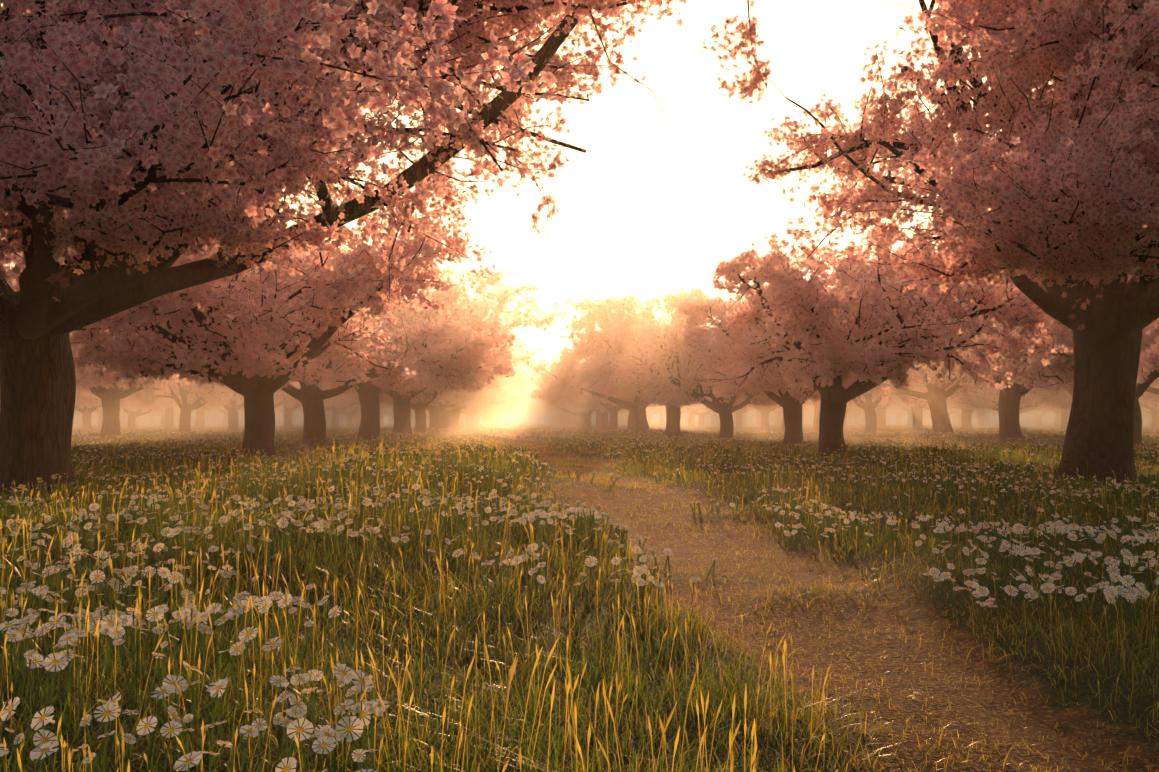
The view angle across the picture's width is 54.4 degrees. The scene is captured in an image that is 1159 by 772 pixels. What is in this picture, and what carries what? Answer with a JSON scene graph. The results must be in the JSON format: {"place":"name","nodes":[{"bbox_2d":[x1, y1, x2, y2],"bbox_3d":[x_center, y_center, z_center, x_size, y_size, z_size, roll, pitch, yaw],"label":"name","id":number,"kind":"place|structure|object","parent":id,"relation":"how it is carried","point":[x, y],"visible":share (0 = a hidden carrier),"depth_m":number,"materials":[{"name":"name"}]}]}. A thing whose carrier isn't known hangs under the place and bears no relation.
{"place":"outdoors","nodes":[
{"label":"outdoors","id":0,"kind":"place"},
{"bbox_2d":[0,421,1158,771],"bbox_3d":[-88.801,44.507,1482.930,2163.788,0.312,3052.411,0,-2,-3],"label":"ground","id":1,"kind":"structure","parent":0,"point":[900,615],"depth_m":2.71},
{"bbox_2d":[0,264,125,395],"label":"orchard tree","id":2,"kind":"object","parent":1,"relation":"on","point":[90,374],"depth_m":23.09,"materials":[{"name":"pink plant"}]},
{"bbox_2d":[75,384,105,404],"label":"orchard tree","id":3,"kind":"object","parent":1,"relation":"on","point":[84,392],"depth_m":40.60,"materials":[{"name":"pink plant"}]},
{"bbox_2d":[82,405,102,426],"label":"orchard tree","id":4,"kind":"object","parent":1,"relation":"on","point":[98,416],"depth_m":67.08,"materials":[{"name":"brown plant"}]},
{"bbox_2d":[75,374,148,430],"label":"orchard tree","id":5,"kind":"object","parent":1,"relation":"on","point":[89,412],"depth_m":45.34,"materials":[{"name":"brown plant"}]},
{"bbox_2d":[75,322,193,436],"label":"orchard tree","id":6,"kind":"object","parent":1,"relation":"on","point":[112,414],"depth_m":28.85,"materials":[{"name":"pink plant"}]},
{"bbox_2d":[119,382,181,430],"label":"orchard tree","id":7,"kind":"object","parent":1,"relation":"on","point":[170,403],"depth_m":50.77,"materials":[{"name":"pink plant"}]},
{"bbox_2d":[158,398,179,428],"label":"orchard tree","id":8,"kind":"object","parent":1,"relation":"on","point":[169,418],"depth_m":56.56,"materials":[{"name":"brown plant"}]},
{"bbox_2d":[129,376,235,432],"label":"orchard tree","id":9,"kind":"object","parent":1,"relation":"on","point":[197,403],"depth_m":34.60,"materials":[{"name":"pink plant"}]},
{"bbox_2d":[194,403,237,428],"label":"orchard tree","id":10,"kind":"object","parent":1,"relation":"on","point":[202,426],"depth_m":62.36,"materials":[{"name":"brown plant"}]},
{"bbox_2d":[0,194,485,457],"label":"orchard tree","id":11,"kind":"object","parent":1,"relation":"on","point":[153,347],"visible":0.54,"depth_m":12.70,"materials":[{"name":"pink plant"}]},
{"bbox_2d":[173,376,312,430],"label":"orchard tree","id":12,"kind":"object","parent":1,"relation":"on","point":[242,405],"depth_m":40.61,"materials":[{"name":"brown plant"}]},
{"bbox_2d":[203,377,329,408],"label":"orchard tree","id":13,"kind":"object","parent":1,"relation":"on","point":[274,403],"depth_m":45.62,"materials":[{"name":"pink plant"}]},
{"bbox_2d":[274,381,347,428],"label":"orchard tree","id":14,"kind":"object","parent":1,"relation":"on","point":[288,412],"depth_m":50.80,"materials":[{"name":"brown plant"}]},
{"bbox_2d":[280,390,357,410],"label":"orchard tree","id":15,"kind":"object","parent":1,"relation":"on","point":[325,402],"depth_m":56.00,"materials":[{"name":"pink plant"}]},
{"bbox_2d":[143,249,517,444],"bbox_3d":[-4.415,-0.500,19.379,5.359,3.372,5.601,1,-2,-32],"label":"orchard tree","id":16,"kind":"object","parent":1,"relation":"on","point":[481,348],"depth_m":18.80,"materials":[{"name":"pink plant"}]},
{"bbox_2d":[325,401,358,427],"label":"orchard tree","id":17,"kind":"object","parent":1,"relation":"on","point":[349,414],"depth_m":67.48,"materials":[{"name":"brown plant"}]},
{"bbox_2d":[331,399,391,427],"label":"orchard tree","id":18,"kind":"object","parent":1,"relation":"on","point":[342,409],"depth_m":61.64,"materials":[{"name":"brown plant"}]},
{"bbox_2d":[0,0,776,494],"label":"tree","id":19,"kind":"object","parent":1,"relation":"on","point":[182,118],"visible":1,"depth_m":5.25,"materials":[{"name":"pink plant"}]},
{"bbox_2d":[320,381,476,432],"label":"orchard tree","id":20,"kind":"object","parent":1,"relation":"on","point":[421,408],"depth_m":35.54,"materials":[{"name":"pink plant"}]},
{"bbox_2d":[309,246,513,440],"bbox_3d":[-4.053,-0.718,24.173,5.975,4.144,6.245,0,-2,5],"label":"orchard tree","id":21,"kind":"object","parent":1,"relation":"on","point":[454,295],"depth_m":23.50,"materials":[{"name":"pink plant"}]},
{"bbox_2d":[353,361,517,430],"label":"orchard tree","id":22,"kind":"object","parent":1,"relation":"on","point":[478,400],"depth_m":39.81,"materials":[{"name":"pink plant"}]},
{"bbox_2d":[316,265,567,434],"bbox_3d":[-3.829,-0.615,30.257,8.473,4.246,8.104,-1,-2,37],"label":"orchard tree","id":23,"kind":"object","parent":1,"relation":"on","point":[420,390],"depth_m":29.46,"materials":[{"name":"pink plant"}]},
{"bbox_2d":[379,341,536,428],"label":"orchard tree","id":24,"kind":"object","parent":1,"relation":"on","point":[516,376],"depth_m":47.28,"materials":[{"name":"pink plant"}]},
{"bbox_2d":[411,383,524,428],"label":"orchard tree","id":25,"kind":"object","parent":1,"relation":"on","point":[460,405],"depth_m":51.41,"materials":[{"name":"pink plant"}]},
{"bbox_2d":[450,379,530,428],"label":"orchard tree","id":26,"kind":"object","parent":1,"relation":"on","point":[457,427],"depth_m":57.06,"materials":[{"name":"pink plant"}]},
{"bbox_2d":[460,389,535,413],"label":"orchard tree","id":27,"kind":"object","parent":1,"relation":"on","point":[506,405],"depth_m":73.17,"materials":[{"name":"pink plant"}]},
{"bbox_2d":[466,362,533,426],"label":"orchard tree","id":28,"kind":"object","parent":1,"relation":"on","point":[500,404],"depth_m":67.99,"materials":[{"name":"brown plant"}]},
{"bbox_2d":[547,362,601,428],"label":"orchard tree","id":29,"kind":"object","parent":1,"relation":"on","point":[589,408],"depth_m":57.30,"materials":[{"name":"brown plant"}]},
{"bbox_2d":[534,397,619,427],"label":"orchard tree","id":30,"kind":"object","parent":1,"relation":"on","point":[570,411],"depth_m":62.84,"materials":[{"name":"pink plant"}]},
{"bbox_2d":[0,424,1158,771],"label":"grass","id":31,"kind":"structure","parent":1,"relation":"on","point":[572,710],"depth_m":2.85,"materials":[{"name":"green plant"}]},
{"bbox_2d":[0,427,1158,771],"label":"daisies","id":32,"kind":"object","parent":1,"relation":"on","point":[362,711],"visible":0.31,"depth_m":3.91,"materials":[{"name":"white plant"}]},
{"bbox_2d":[528,365,655,431],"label":"orchard tree","id":33,"kind":"object","parent":1,"relation":"on","point":[566,394],"depth_m":40.34,"materials":[{"name":"pink plant"}]},
{"bbox_2d":[541,358,647,429],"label":"orchard tree","id":34,"kind":"object","parent":1,"relation":"on","point":[612,425],"depth_m":46.33,"materials":[{"name":"pink plant"}]},
{"bbox_2d":[568,400,623,429],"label":"orchard tree","id":35,"kind":"object","parent":1,"relation":"on","point":[606,419],"depth_m":51.67,"materials":[{"name":"brown plant"}]},
{"bbox_2d":[529,324,713,432],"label":"orchard tree","id":36,"kind":"object","parent":1,"relation":"on","point":[642,409],"depth_m":35.45,"materials":[{"name":"pink plant"}]},
{"bbox_2d":[560,285,731,436],"bbox_3d":[1.639,-0.391,30.790,5.753,4.001,6.167,-1,-2,22],"label":"orchard tree","id":37,"kind":"object","parent":1,"relation":"on","point":[619,309],"depth_m":29.53,"materials":[{"name":"pink plant"}]},
{"bbox_2d":[657,402,708,426],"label":"orchard tree","id":38,"kind":"object","parent":1,"relation":"on","point":[688,412],"depth_m":68.63,"materials":[{"name":"brown plant"}]},
{"bbox_2d":[576,315,820,438],"bbox_3d":[2.668,-0.073,24.981,5.402,2.862,5.648,0,-2,14],"label":"orchard tree","id":39,"kind":"object","parent":1,"relation":"on","point":[687,385],"depth_m":24.15,"materials":[{"name":"pink plant"}]},
{"bbox_2d":[692,389,778,428],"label":"orchard tree","id":40,"kind":"object","parent":1,"relation":"on","point":[735,412],"depth_m":57.87,"materials":[{"name":"brown plant"}]},
{"bbox_2d":[716,393,805,428],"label":"orchard tree","id":41,"kind":"object","parent":1,"relation":"on","point":[764,413],"depth_m":52.19,"materials":[{"name":"brown plant"}]},
{"bbox_2d":[668,284,917,447],"bbox_3d":[3.528,-0.243,18.558,4.809,2.724,4.157,-1,-2,21],"label":"orchard tree","id":42,"kind":"object","parent":1,"relation":"on","point":[810,391],"depth_m":18.46,"materials":[{"name":"pink plant"}]},
{"bbox_2d":[806,401,856,427],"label":"orchard tree","id":43,"kind":"object","parent":1,"relation":"on","point":[845,413],"depth_m":63.59,"materials":[{"name":"brown plant"}]},
{"bbox_2d":[772,372,912,430],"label":"orchard tree","id":44,"kind":"object","parent":1,"relation":"on","point":[816,409],"depth_m":41.70,"materials":[{"name":"brown plant"}]},
{"bbox_2d":[817,379,927,434],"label":"orchard tree","id":45,"kind":"object","parent":1,"relation":"on","point":[873,411],"depth_m":35.67,"materials":[{"name":"pink plant"}]},
{"bbox_2d":[703,222,1073,457],"bbox_3d":[3.818,-0.424,13.440,4.463,2.823,4.784,0,-2,0],"label":"orchard tree","id":46,"kind":"object","parent":1,"relation":"on","point":[885,367],"visible":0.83,"depth_m":12.30,"materials":[{"name":"pink plant"}]},
{"bbox_2d":[864,397,921,428],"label":"orchard tree","id":47,"kind":"object","parent":1,"relation":"on","point":[883,412],"depth_m":58.41,"materials":[{"name":"brown plant"}]},
{"bbox_2d":[886,404,924,422],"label":"orchard tree","id":48,"kind":"object","parent":1,"relation":"on","point":[905,410],"depth_m":74.65,"materials":[{"name":"brown plant"}]},
{"bbox_2d":[801,278,1031,433],"bbox_3d":[9.216,-0.570,30.823,7.101,4.206,6.794,0,-2,2],"label":"orchard tree","id":49,"kind":"object","parent":1,"relation":"on","point":[935,415],"depth_m":30.24,"materials":[{"name":"pink plant"}]},
{"bbox_2d":[878,383,960,428],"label":"orchard tree","id":50,"kind":"object","parent":1,"relation":"on","point":[912,408],"depth_m":52.44,"materials":[{"name":"brown plant"}]},
{"bbox_2d":[699,0,1158,484],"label":"tree","id":51,"kind":"object","parent":1,"relation":"on","point":[1057,163],"visible":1,"depth_m":6.25,"materials":[{"name":"pink plant"}]},
{"bbox_2d":[908,385,995,428],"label":"orchard tree","id":52,"kind":"object","parent":1,"relation":"on","point":[966,414],"depth_m":46.98,"materials":[{"name":"brown plant"}]},
{"bbox_2d":[926,382,1071,410],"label":"orchard tree","id":53,"kind":"object","parent":1,"relation":"on","point":[1031,397],"depth_m":41.24,"materials":[{"name":"pink plant"}]},
{"bbox_2d":[973,395,1057,412],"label":"orchard tree","id":54,"kind":"object","parent":1,"relation":"on","point":[1030,408],"depth_m":57.96,"materials":[{"name":"pink plant"}]},
{"bbox_2d":[911,283,1158,441],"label":"orchard tree","id":55,"kind":"object","parent":1,"relation":"on","point":[1011,424],"depth_m":24.74,"materials":[{"name":"pink plant"}]},
{"bbox_2d":[1031,396,1068,429],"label":"orchard tree","id":56,"kind":"object","parent":1,"relation":"on","point":[1063,416],"depth_m":52.45,"materials":[{"name":"brown plant"}]},
{"bbox_2d":[1044,407,1060,427],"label":"orchard tree","id":57,"kind":"object","parent":1,"relation":"on","point":[1057,418],"depth_m":69.64,"materials":[{"name":"brown plant"}]},
{"bbox_2d":[969,239,1158,446],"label":"orchard tree","id":58,"kind":"object","parent":1,"relation":"on","point":[1045,370],"depth_m":19.59,"materials":[{"name":"pink plant"}]},
{"bbox_2d":[1033,375,1158,396],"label":"orchard tree","id":59,"kind":"object","parent":1,"relation":"on","point":[1070,391],"depth_m":36.75,"materials":[{"name":"pink plant"}]},
{"bbox_2d":[1038,334,1158,394],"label":"orchard tree","id":60,"kind":"object","parent":1,"relation":"on","point":[1149,390],"depth_m":30.86,"materials":[{"name":"pink plant"}]},
{"bbox_2d":[1127,230,1158,371],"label":"orchard tree","id":61,"kind":"object","parent":1,"relation":"on","point":[1150,358],"visible":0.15,"depth_m":14.43,"materials":[{"name":"pink plant"}]},
{"bbox_2d":[1136,379,1158,404],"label":"orchard tree","id":62,"kind":"object","parent":1,"relation":"on","point":[1149,396],"depth_m":42.35,"materials":[{"name":"pink plant"}]},
{"bbox_2d":[1141,401,1158,427],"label":"orchard tree","id":63,"kind":"object","parent":1,"relation":"on","point":[1155,413],"depth_m":58.51,"materials":[{"name":"pink plant"}]},
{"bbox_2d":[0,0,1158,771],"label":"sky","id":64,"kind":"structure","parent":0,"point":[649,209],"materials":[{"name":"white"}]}
]}

